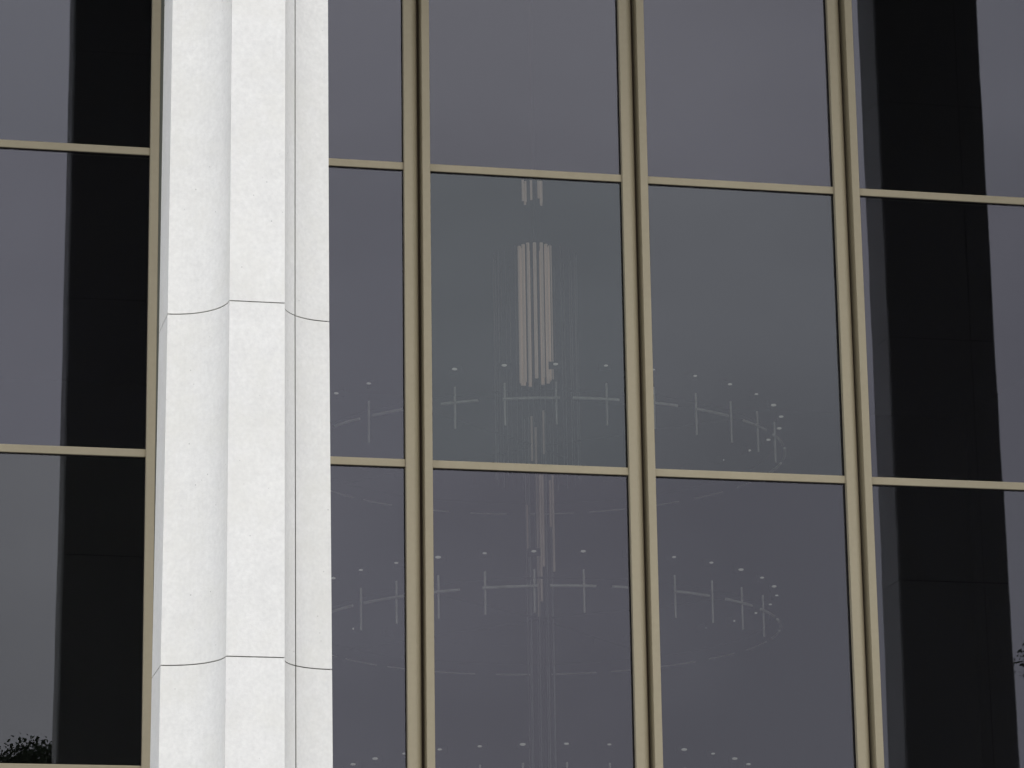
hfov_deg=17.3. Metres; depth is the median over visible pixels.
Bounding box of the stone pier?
[150,0,332,767]
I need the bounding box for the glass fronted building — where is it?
[0,0,1023,767]
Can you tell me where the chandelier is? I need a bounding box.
[330,0,785,767]
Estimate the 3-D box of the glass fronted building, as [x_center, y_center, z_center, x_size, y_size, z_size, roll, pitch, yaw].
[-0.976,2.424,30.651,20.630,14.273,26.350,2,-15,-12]
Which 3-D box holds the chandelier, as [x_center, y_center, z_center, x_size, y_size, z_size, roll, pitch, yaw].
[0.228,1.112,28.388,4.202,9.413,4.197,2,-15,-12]
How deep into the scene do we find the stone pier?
18.14 m

